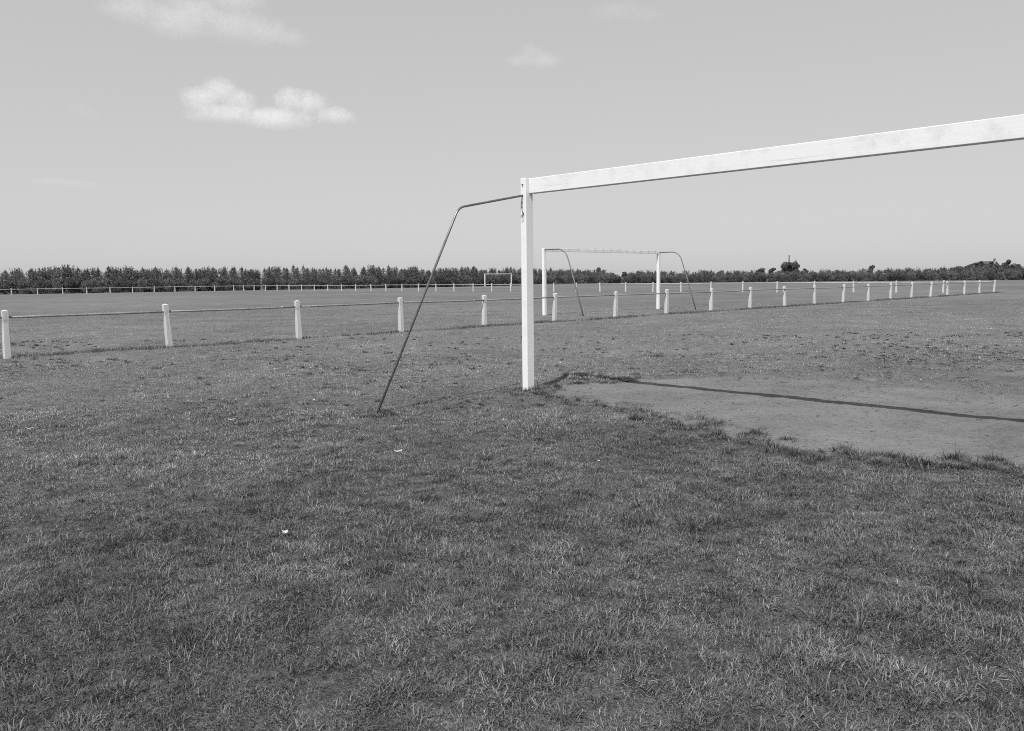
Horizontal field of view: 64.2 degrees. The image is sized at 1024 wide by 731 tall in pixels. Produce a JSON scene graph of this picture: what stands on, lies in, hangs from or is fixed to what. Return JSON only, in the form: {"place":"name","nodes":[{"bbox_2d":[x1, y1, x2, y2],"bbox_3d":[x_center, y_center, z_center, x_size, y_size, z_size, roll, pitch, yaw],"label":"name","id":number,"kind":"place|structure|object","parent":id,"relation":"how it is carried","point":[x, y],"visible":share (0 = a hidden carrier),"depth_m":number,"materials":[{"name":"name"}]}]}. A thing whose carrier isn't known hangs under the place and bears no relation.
{"place":"outdoors","nodes":[
{"label":"outdoors","id":0,"kind":"place"},
{"bbox_2d":[0,292,1003,358],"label":"tall grass","id":1,"kind":"structure","parent":0,"point":[256,340],"depth_m":23.72,"materials":[{"name":"plant"}]},
{"bbox_2d":[0,301,1023,730],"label":"grass","id":2,"kind":"structure","parent":0,"point":[780,687],"depth_m":4.13,"materials":[{"name":"plant"}]},
{"bbox_2d":[0,278,1023,730],"bbox_3d":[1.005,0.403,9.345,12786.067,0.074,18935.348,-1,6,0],"label":"ground","id":3,"kind":"structure","parent":0,"point":[974,428],"depth_m":7.18,"materials":[{"name":"plant"}]},
{"bbox_2d":[2,276,21,293],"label":"leafy bush","id":4,"kind":"object","parent":3,"relation":"on","point":[10,284],"visible":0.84,"depth_m":122.11,"materials":[{"name":"grey plant"}]},
{"bbox_2d":[12,271,25,292],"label":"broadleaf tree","id":5,"kind":"object","parent":3,"relation":"on","point":[19,275],"visible":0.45,"depth_m":123.50,"materials":[{"name":"grey plant"}]},
{"bbox_2d":[17,276,34,293],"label":"leafy bush","id":6,"kind":"object","parent":3,"relation":"on","point":[23,284],"visible":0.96,"depth_m":122.34,"materials":[{"name":"grey plant"}]},
{"bbox_2d":[25,271,36,292],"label":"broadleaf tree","id":7,"kind":"object","parent":3,"relation":"on","point":[31,276],"visible":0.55,"depth_m":124.31,"materials":[{"name":"grey plant"}]},
{"bbox_2d":[31,276,51,293],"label":"leafy bush","id":8,"kind":"object","parent":3,"relation":"on","point":[41,286],"visible":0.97,"depth_m":123.19,"materials":[{"name":"grey plant"}]},
{"bbox_2d":[35,269,48,293],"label":"young conifer","id":9,"kind":"object","parent":3,"relation":"on","point":[39,273],"visible":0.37,"depth_m":125.32,"materials":[{"name":"grey plant"}]},
{"bbox_2d":[47,266,60,289],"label":"young conifer","id":10,"kind":"object","parent":3,"relation":"on","point":[52,271],"visible":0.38,"depth_m":127.16,"materials":[{"name":"grey plant"}]},
{"bbox_2d":[49,271,60,292],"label":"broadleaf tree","id":11,"kind":"object","parent":3,"relation":"on","point":[55,275],"visible":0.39,"depth_m":126.09,"materials":[{"name":"grey plant"}]},
{"bbox_2d":[51,276,63,293],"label":"leafy bush","id":12,"kind":"object","parent":3,"relation":"on","point":[58,282],"visible":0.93,"depth_m":124.66,"materials":[{"name":"grey plant"}]},
{"bbox_2d":[61,266,77,291],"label":"young conifer","id":13,"kind":"object","parent":3,"relation":"on","point":[67,271],"visible":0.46,"depth_m":126.03,"materials":[{"name":"grey plant"}]},
{"bbox_2d":[63,275,78,292],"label":"leafy bush","id":14,"kind":"object","parent":3,"relation":"on","point":[70,282],"visible":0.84,"depth_m":124.83,"materials":[{"name":"grey plant"}]},
{"bbox_2d":[72,266,83,292],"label":"young conifer","id":15,"kind":"object","parent":3,"relation":"on","point":[76,273],"visible":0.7,"depth_m":126.84,"materials":[{"name":"grey plant"}]},
{"bbox_2d":[79,280,92,292],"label":"leafy bush","id":16,"kind":"object","parent":3,"relation":"on","point":[87,285],"visible":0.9,"depth_m":126.05,"materials":[{"name":"grey plant"}]},
{"bbox_2d":[77,269,94,291],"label":"young conifer","id":17,"kind":"object","parent":3,"relation":"on","point":[87,274],"visible":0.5,"depth_m":127.74,"materials":[{"name":"grey plant"}]},
{"bbox_2d":[91,266,108,291],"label":"young conifer","id":18,"kind":"object","parent":3,"relation":"on","point":[98,274],"visible":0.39,"depth_m":128.57,"materials":[{"name":"grey plant"}]},
{"bbox_2d":[91,275,111,292],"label":"leafy bush","id":19,"kind":"object","parent":3,"relation":"on","point":[97,285],"visible":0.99,"depth_m":126.76,"materials":[{"name":"grey plant"}]},
{"bbox_2d":[0,285,214,294],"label":"rail fence","id":20,"kind":"object","parent":3,"relation":"on","point":[11,289],"visible":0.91,"depth_m":123.89,"materials":[{"name":"wood"}]},
{"bbox_2d":[101,265,116,291],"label":"young conifer","id":21,"kind":"object","parent":3,"relation":"on","point":[108,276],"visible":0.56,"depth_m":129.25,"materials":[{"name":"grey plant"}]},
{"bbox_2d":[107,279,122,292],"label":"leafy bush","id":22,"kind":"object","parent":3,"relation":"on","point":[117,287],"visible":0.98,"depth_m":127.64,"materials":[{"name":"grey plant"}]},
{"bbox_2d":[115,268,127,291],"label":"young conifer","id":23,"kind":"object","parent":3,"relation":"on","point":[120,274],"visible":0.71,"depth_m":129.20,"materials":[{"name":"grey plant"}]},
{"bbox_2d":[120,265,134,291],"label":"young conifer","id":24,"kind":"object","parent":3,"relation":"on","point":[127,271],"visible":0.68,"depth_m":130.30,"materials":[{"name":"grey plant"}]},
{"bbox_2d":[123,280,135,291],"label":"leafy bush","id":25,"kind":"object","parent":3,"relation":"on","point":[130,284],"visible":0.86,"depth_m":129.08,"materials":[{"name":"grey plant"}]},
{"bbox_2d":[132,270,146,290],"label":"young conifer","id":26,"kind":"object","parent":3,"relation":"on","point":[137,275],"visible":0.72,"depth_m":131.30,"materials":[{"name":"grey plant"}]},
{"bbox_2d":[135,277,149,291],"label":"leafy bush","id":27,"kind":"object","parent":3,"relation":"on","point":[141,282],"visible":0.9,"depth_m":130.21,"materials":[{"name":"grey plant"}]},
{"bbox_2d":[142,268,155,291],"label":"young conifer","id":28,"kind":"object","parent":3,"relation":"on","point":[146,276],"visible":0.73,"depth_m":131.28,"materials":[{"name":"grey plant"}]},
{"bbox_2d":[147,276,162,291],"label":"leafy bush","id":29,"kind":"object","parent":3,"relation":"on","point":[154,281],"visible":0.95,"depth_m":130.78,"materials":[{"name":"grey plant"}]},
{"bbox_2d":[153,267,164,290],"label":"young conifer","id":30,"kind":"object","parent":3,"relation":"on","point":[158,273],"visible":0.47,"depth_m":132.90,"materials":[{"name":"grey plant"}]},
{"bbox_2d":[161,278,175,291],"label":"leafy bush","id":31,"kind":"object","parent":3,"relation":"on","point":[169,285],"visible":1,"depth_m":131.92,"materials":[{"name":"grey plant"}]},
{"bbox_2d":[162,269,175,279],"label":"young conifer","id":32,"kind":"object","parent":3,"relation":"on","point":[169,275],"visible":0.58,"depth_m":133.14,"materials":[{"name":"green plant"}]},
{"bbox_2d":[172,277,186,291],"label":"leafy bush","id":33,"kind":"object","parent":3,"relation":"on","point":[178,282],"visible":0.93,"depth_m":133.58,"materials":[{"name":"grey plant"}]},
{"bbox_2d":[181,267,195,287],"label":"young conifer","id":34,"kind":"object","parent":3,"relation":"on","point":[189,274],"visible":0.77,"depth_m":135.25,"materials":[{"name":"grey plant"}]},
{"bbox_2d":[186,278,197,290],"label":"leafy bush","id":35,"kind":"object","parent":3,"relation":"on","point":[192,282],"visible":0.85,"depth_m":134.72,"materials":[{"name":"grey plant"}]},
{"bbox_2d":[192,270,201,290],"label":"young conifer","id":36,"kind":"object","parent":3,"relation":"on","point":[198,275],"visible":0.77,"depth_m":136.23,"materials":[{"name":"grey plant"}]},
{"bbox_2d":[196,277,209,290],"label":"leafy bush","id":37,"kind":"object","parent":3,"relation":"on","point":[203,280],"visible":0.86,"depth_m":135.94,"materials":[{"name":"grey plant"}]},
{"bbox_2d":[206,268,217,290],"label":"young conifer","id":38,"kind":"object","parent":3,"relation":"on","point":[212,275],"visible":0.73,"depth_m":137.89,"materials":[{"name":"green plant"}]},
{"bbox_2d":[211,277,224,290],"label":"leafy bush","id":39,"kind":"object","parent":3,"relation":"on","point":[218,283],"visible":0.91,"depth_m":136.88,"materials":[{"name":"grey plant"}]},
{"bbox_2d":[221,274,237,290],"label":"leafy bush","id":40,"kind":"object","parent":3,"relation":"on","point":[226,286],"visible":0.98,"depth_m":137.98,"materials":[{"name":"grey plant"}]},
{"bbox_2d":[228,268,242,289],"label":"young conifer","id":41,"kind":"object","parent":3,"relation":"on","point":[231,274],"visible":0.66,"depth_m":139.63,"materials":[{"name":"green plant"}]},
{"bbox_2d":[229,266,246,289],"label":"young conifer","id":42,"kind":"object","parent":3,"relation":"on","point":[241,273],"visible":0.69,"depth_m":140.66,"materials":[{"name":"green plant"}]},
{"bbox_2d":[232,279,244,290],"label":"leafy bush","id":43,"kind":"object","parent":3,"relation":"on","point":[237,282],"visible":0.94,"depth_m":139.12,"materials":[{"name":"grey plant"}]},
{"bbox_2d":[242,275,254,289],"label":"leafy bush","id":44,"kind":"object","parent":3,"relation":"on","point":[249,285],"visible":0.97,"depth_m":140.13,"materials":[{"name":"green plant"}]},
{"bbox_2d":[251,278,260,289],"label":"leafy bush","id":45,"kind":"object","parent":3,"relation":"on","point":[257,284],"visible":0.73,"depth_m":141.63,"materials":[{"name":"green plant"}]},
{"bbox_2d":[262,277,273,289],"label":"leafy bush","id":46,"kind":"object","parent":3,"relation":"on","point":[269,283],"visible":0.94,"depth_m":142.54,"materials":[{"name":"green plant"}]},
{"bbox_2d":[260,267,275,288],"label":"young conifer","id":47,"kind":"object","parent":3,"relation":"on","point":[269,275],"visible":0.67,"depth_m":143.74,"materials":[{"name":"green plant"}]},
{"bbox_2d":[274,278,284,289],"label":"leafy bush","id":48,"kind":"object","parent":3,"relation":"on","point":[280,281],"visible":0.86,"depth_m":143.03,"materials":[{"name":"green plant"}]},
{"bbox_2d":[274,268,288,288],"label":"young conifer","id":49,"kind":"object","parent":3,"relation":"on","point":[280,275],"visible":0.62,"depth_m":144.52,"materials":[{"name":"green plant"}]},
{"bbox_2d":[282,269,296,288],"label":"young conifer","id":50,"kind":"object","parent":3,"relation":"on","point":[289,276],"visible":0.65,"depth_m":145.73,"materials":[{"name":"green plant"}]},
{"bbox_2d":[288,278,298,289],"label":"leafy bush","id":51,"kind":"object","parent":3,"relation":"on","point":[291,281],"visible":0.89,"depth_m":144.32,"materials":[{"name":"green plant"}]},
{"bbox_2d":[293,267,303,288],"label":"young conifer","id":52,"kind":"object","parent":3,"relation":"on","point":[298,276],"visible":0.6,"depth_m":145.76,"materials":[{"name":"grey plant"}]},
{"bbox_2d":[297,278,307,288],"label":"leafy bush","id":53,"kind":"object","parent":3,"relation":"on","point":[302,281],"visible":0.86,"depth_m":145.31,"materials":[{"name":"grey plant"}]},
{"bbox_2d":[304,268,311,288],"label":"young conifer","id":54,"kind":"object","parent":3,"relation":"on","point":[307,275],"visible":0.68,"depth_m":146.73,"materials":[{"name":"grey plant"}]},
{"bbox_2d":[306,274,320,288],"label":"leafy bush","id":55,"kind":"object","parent":3,"relation":"on","point":[314,279],"visible":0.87,"depth_m":145.47,"materials":[{"name":"grey plant"}]},
{"bbox_2d":[319,279,329,288],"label":"leafy bush","id":56,"kind":"object","parent":3,"relation":"on","point":[323,282],"visible":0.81,"depth_m":146.90,"materials":[{"name":"grey plant"}]},
{"bbox_2d":[329,274,343,288],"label":"leafy bush","id":57,"kind":"object","parent":3,"relation":"on","point":[335,278],"visible":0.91,"depth_m":147.68,"materials":[{"name":"grey plant"}]},
{"bbox_2d":[338,274,350,288],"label":"leafy bush","id":58,"kind":"object","parent":3,"relation":"on","point":[345,281],"visible":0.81,"depth_m":148.27,"materials":[{"name":"grey plant"}]},
{"bbox_2d":[348,275,360,288],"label":"leafy bush","id":59,"kind":"object","parent":3,"relation":"on","point":[353,280],"visible":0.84,"depth_m":149.58,"materials":[{"name":"grey plant"}]},
{"bbox_2d":[357,274,369,287],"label":"leafy bush","id":60,"kind":"object","parent":3,"relation":"on","point":[362,278],"visible":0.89,"depth_m":150.40,"materials":[{"name":"grey plant"}]},
{"bbox_2d":[366,264,378,281],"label":"young conifer","id":61,"kind":"object","parent":3,"relation":"on","point":[373,271],"visible":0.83,"depth_m":151.95,"materials":[{"name":"grey plant"}]},
{"bbox_2d":[368,276,378,287],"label":"leafy bush","id":62,"kind":"object","parent":3,"relation":"on","point":[373,282],"visible":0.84,"depth_m":151.28,"materials":[{"name":"grey plant"}]},
{"bbox_2d":[377,274,389,287],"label":"leafy bush","id":63,"kind":"object","parent":3,"relation":"on","point":[382,280],"visible":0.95,"depth_m":151.88,"materials":[{"name":"grey plant"}]},
{"bbox_2d":[384,264,397,286],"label":"young conifer","id":64,"kind":"object","parent":3,"relation":"on","point":[388,271],"visible":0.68,"depth_m":153.61,"materials":[{"name":"grey plant"}]},
{"bbox_2d":[386,275,398,287],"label":"leafy bush","id":65,"kind":"object","parent":3,"relation":"on","point":[392,281],"visible":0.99,"depth_m":152.79,"materials":[{"name":"grey plant"}]},
{"bbox_2d":[396,272,408,287],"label":"leafy bush","id":66,"kind":"object","parent":3,"relation":"on","point":[403,281],"visible":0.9,"depth_m":154.20,"materials":[{"name":"grey plant"}]},
{"bbox_2d":[406,276,416,287],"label":"leafy bush","id":67,"kind":"object","parent":3,"relation":"on","point":[411,280],"visible":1,"depth_m":154.51,"materials":[{"name":"grey plant"}]},
{"bbox_2d":[407,266,420,287],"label":"young conifer","id":68,"kind":"object","parent":3,"relation":"on","point":[413,270],"visible":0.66,"depth_m":156.38,"materials":[{"name":"grey plant"}]},
{"bbox_2d":[412,273,423,287],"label":"leafy bush","id":69,"kind":"object","parent":3,"relation":"on","point":[419,279],"visible":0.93,"depth_m":155.39,"materials":[{"name":"grey plant"}]},
{"bbox_2d":[433,274,444,286],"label":"leafy bush","id":70,"kind":"object","parent":3,"relation":"on","point":[440,279],"visible":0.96,"depth_m":159.68,"materials":[{"name":"grey plant"}]},
{"bbox_2d":[442,268,451,286],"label":"young conifer","id":71,"kind":"object","parent":3,"relation":"on","point":[448,273],"visible":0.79,"depth_m":162.62,"materials":[{"name":"grey plant"}]},
{"bbox_2d":[454,274,464,286],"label":"leafy bush","id":72,"kind":"object","parent":3,"relation":"on","point":[460,282],"visible":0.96,"depth_m":164.01,"materials":[{"name":"grey plant"}]},
{"bbox_2d":[462,275,472,286],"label":"leafy bush","id":73,"kind":"object","parent":3,"relation":"on","point":[468,279],"visible":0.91,"depth_m":165.41,"materials":[{"name":"grey plant"}]},
{"bbox_2d":[491,274,501,285],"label":"leafy bush","id":74,"kind":"object","parent":3,"relation":"on","point":[495,280],"visible":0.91,"depth_m":172.51,"materials":[{"name":"grey plant"}]},
{"bbox_2d":[0,280,995,358],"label":"rail fence","id":75,"kind":"object","parent":3,"relation":"on","point":[6,339],"visible":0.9,"depth_m":22.05,"materials":[{"name":"wood"}]},
{"bbox_2d":[496,273,508,285],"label":"leafy bush","id":76,"kind":"object","parent":3,"relation":"on","point":[503,277],"visible":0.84,"depth_m":173.28,"materials":[{"name":"grey plant"}]},
{"bbox_2d":[512,273,518,285],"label":"leafy bush","id":77,"kind":"object","parent":3,"relation":"on","point":[515,277],"visible":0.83,"depth_m":176.22,"materials":[{"name":"grey plant"}]},
{"bbox_2d":[547,274,556,283],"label":"leafy bush","id":78,"kind":"object","parent":3,"relation":"on","point":[550,279],"visible":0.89,"depth_m":184.67,"materials":[{"name":"grey plant"}]},
{"bbox_2d":[576,274,586,283],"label":"leafy bush","id":79,"kind":"object","parent":3,"relation":"on","point":[580,276],"visible":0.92,"depth_m":191.12,"materials":[{"name":"grey plant"}]},
{"bbox_2d":[233,280,991,292],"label":"rail fence","id":80,"kind":"object","parent":3,"relation":"on","point":[653,283],"visible":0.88,"depth_m":80.17,"materials":[{"name":"wood"}]},
{"bbox_2d":[542,248,695,315],"bbox_3d":[4.573,-3.407,33.234,7.560,2.710,2.062,-7,8,-44],"label":"goal frame","id":81,"kind":"object","parent":3,"relation":"on","point":[544,300],"visible":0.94,"depth_m":32.72,"materials":[{"name":"white paint"}]},
{"bbox_2d":[630,274,638,282],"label":"leafy bush","id":82,"kind":"object","parent":3,"relation":"on","point":[633,277],"visible":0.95,"depth_m":203.00,"materials":[{"name":"grey plant"}]},
{"bbox_2d":[376,114,1023,412],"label":"goal frame","id":83,"kind":"object","parent":3,"relation":"on","point":[992,130],"visible":0.88,"depth_m":8.12,"materials":[{"name":"white paint"}]},
{"bbox_2d":[774,272,783,281],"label":"leafy bush","id":84,"kind":"object","parent":3,"relation":"on","point":[778,275],"visible":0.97,"depth_m":196.22,"materials":[{"name":"grey plant"}]},
{"bbox_2d":[780,262,787,273],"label":"broadleaf tree","id":85,"kind":"object","parent":3,"relation":"on","point":[783,266],"visible":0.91,"depth_m":495.94,"materials":[{"name":"grey plant"}]},
{"bbox_2d":[561,366,1023,448],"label":"earth crumbs","id":86,"kind":"object","parent":3,"relation":"on","point":[834,399],"visible":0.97,"depth_m":9.24,"materials":[{"name":"soil"}]},
{"bbox_2d":[790,272,800,281],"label":"leafy bush","id":87,"kind":"object","parent":3,"relation":"on","point":[795,276],"visible":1,"depth_m":194.47,"materials":[{"name":"grey plant"}]},
{"bbox_2d":[809,272,818,281],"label":"leafy bush","id":88,"kind":"object","parent":3,"relation":"on","point":[812,278],"visible":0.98,"depth_m":192.84,"materials":[{"name":"grey plant"}]},
{"bbox_2d":[825,272,834,280],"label":"leafy bush","id":89,"kind":"object","parent":3,"relation":"on","point":[829,276],"visible":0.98,"depth_m":190.69,"materials":[{"name":"grey plant"}]},
{"bbox_2d":[841,271,850,280],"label":"leafy bush","id":90,"kind":"object","parent":3,"relation":"on","point":[847,276],"visible":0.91,"depth_m":188.42,"materials":[{"name":"grey plant"}]},
{"bbox_2d":[851,271,859,280],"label":"leafy bush","id":91,"kind":"object","parent":3,"relation":"on","point":[855,277],"visible":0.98,"depth_m":187.16,"materials":[{"name":"grey plant"}]},
{"bbox_2d":[858,271,868,280],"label":"leafy bush","id":92,"kind":"object","parent":3,"relation":"on","point":[864,276],"visible":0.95,"depth_m":186.80,"materials":[{"name":"grey plant"}]},
{"bbox_2d":[917,272,927,280],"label":"leafy bush","id":93,"kind":"object","parent":3,"relation":"on","point":[921,277],"visible":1,"depth_m":180.96,"materials":[{"name":"grey plant"}]},
{"bbox_2d":[936,271,946,280],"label":"leafy bush","id":94,"kind":"object","parent":3,"relation":"on","point":[941,275],"visible":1,"depth_m":179.11,"materials":[{"name":"grey plant"}]},
{"bbox_2d":[948,270,957,279],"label":"leafy bush","id":95,"kind":"object","parent":3,"relation":"on","point":[951,274],"visible":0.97,"depth_m":177.44,"materials":[{"name":"grey plant"}]},
{"bbox_2d":[956,272,965,279],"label":"leafy bush","id":96,"kind":"object","parent":3,"relation":"on","point":[960,275],"visible":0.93,"depth_m":176.90,"materials":[{"name":"grey plant"}]},
{"bbox_2d":[966,270,975,279],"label":"leafy bush","id":97,"kind":"object","parent":3,"relation":"on","point":[970,274],"visible":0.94,"depth_m":175.74,"materials":[{"name":"grey plant"}]},
{"bbox_2d":[983,269,995,279],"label":"leafy bush","id":98,"kind":"object","parent":3,"relation":"on","point":[991,274],"visible":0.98,"depth_m":173.69,"materials":[{"name":"grey plant"}]},
{"bbox_2d":[1006,268,1016,279],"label":"leafy bush","id":99,"kind":"object","parent":3,"relation":"on","point":[1010,274],"visible":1,"depth_m":171.81,"materials":[{"name":"grey plant"}]},
{"bbox_2d":[0,0,1023,283],"label":"sky","id":100,"kind":"structure","parent":0,"point":[259,135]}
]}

